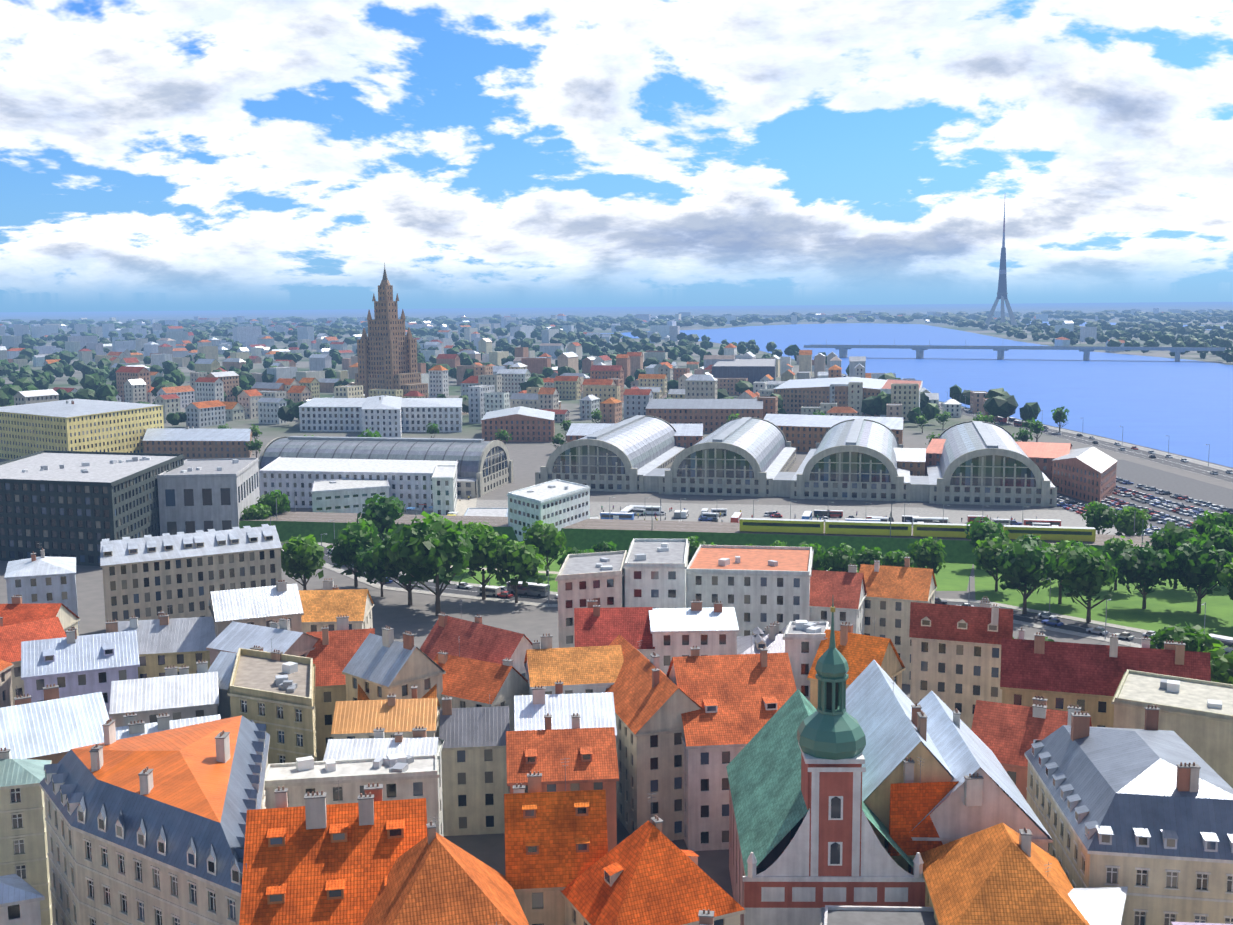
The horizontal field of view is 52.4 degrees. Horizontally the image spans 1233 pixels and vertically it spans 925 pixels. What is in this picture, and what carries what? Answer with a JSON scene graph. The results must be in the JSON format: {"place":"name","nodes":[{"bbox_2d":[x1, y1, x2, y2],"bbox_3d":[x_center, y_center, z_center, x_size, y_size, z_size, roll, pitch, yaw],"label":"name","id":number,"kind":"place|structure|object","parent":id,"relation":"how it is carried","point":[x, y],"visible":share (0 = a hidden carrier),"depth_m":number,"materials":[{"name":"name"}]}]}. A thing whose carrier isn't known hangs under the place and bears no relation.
{"place":"outdoors","nodes":[
{"label":"outdoors","id":0,"kind":"place"},
{"bbox_2d":[0,302,1232,898],"bbox_3d":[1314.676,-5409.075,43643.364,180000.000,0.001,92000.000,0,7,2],"label":"ground","id":1,"kind":"structure","parent":0,"point":[398,614],"depth_m":686.85,"materials":[{"name":"grey asphalt"}]},
{"bbox_2d":[349,262,427,397],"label":"academy of sciences","id":2,"kind":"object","parent":1,"relation":"on","point":[387,352],"visible":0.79,"depth_m":958.30,"materials":[{"name":"stone"}]},
{"bbox_2d":[0,308,1219,427],"bbox_3d":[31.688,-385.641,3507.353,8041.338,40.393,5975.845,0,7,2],"label":"city","id":3,"kind":"object","parent":1,"relation":"on","point":[489,387],"visible":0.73,"depth_m":1062.12,"materials":[{"name":"concrete"}]},
{"bbox_2d":[0,309,1232,425],"bbox_3d":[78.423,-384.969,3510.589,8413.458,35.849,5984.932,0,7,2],"label":"trees","id":4,"kind":"object","parent":1,"relation":"on","point":[1000,402],"visible":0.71,"depth_m":2102.82,"materials":[{"name":"plant"}]},
{"bbox_2d":[0,358,1232,924],"bbox_3d":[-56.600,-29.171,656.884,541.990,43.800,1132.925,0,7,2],"label":"buildings","id":5,"kind":"structure","parent":1,"relation":"on","point":[218,722],"depth_m":170.46,"materials":[{"name":"tile"}]},
{"bbox_2d":[258,415,1056,506],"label":"market halls","id":6,"kind":"structure","parent":1,"relation":"on","point":[984,463],"depth_m":498.40,"materials":[{"name":"metal"}]},
{"bbox_2d":[218,406,1232,683],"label":"trees","id":7,"kind":"object","parent":1,"relation":"on","point":[1198,556],"visible":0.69,"depth_m":315.04,"materials":[{"name":"plant"}]},
{"bbox_2d":[239,374,1232,654],"bbox_3d":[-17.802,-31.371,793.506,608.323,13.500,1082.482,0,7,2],"label":"streets and vehicles","id":8,"kind":"object","parent":1,"relation":"on","point":[1161,496],"visible":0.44,"depth_m":401.58,"materials":[{"name":"asphalt"}]},
{"bbox_2d":[400,550,1232,636],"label":"park grass","id":9,"kind":"structure","parent":1,"relation":"on","point":[1167,605],"depth_m":313.06,"materials":[{"name":"green plant"}]},
{"bbox_2d":[712,313,1225,361],"bbox_3d":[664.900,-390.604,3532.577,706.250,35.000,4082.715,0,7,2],"label":"bridges","id":10,"kind":"structure","parent":1,"relation":"on","point":[919,349],"depth_m":1632.66,"materials":[{"name":"concrete"}]},
{"bbox_2d":[985,202,1017,328],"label":"television tower","id":11,"kind":"structure","parent":1,"relation":"on","point":[1002,293],"depth_m":3420.46,"materials":[{"name":"metal"}]},
{"bbox_2d":[1020,321,1223,329],"bbox_3d":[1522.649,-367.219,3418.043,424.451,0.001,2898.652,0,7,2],"label":"buildings","id":12,"kind":"structure","parent":1,"relation":"on","point":[1084,323],"depth_m":4004.69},
{"bbox_2d":[0,0,1232,311],"label":"sky","id":13,"kind":"structure","parent":0,"point":[156,155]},
{"bbox_2d":[601,323,1232,467],"bbox_3d":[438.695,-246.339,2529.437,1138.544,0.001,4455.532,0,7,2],"label":"river","id":14,"kind":"structure","parent":0,"point":[1183,407],"depth_m":1235.26,"materials":[{"name":"liquid"}]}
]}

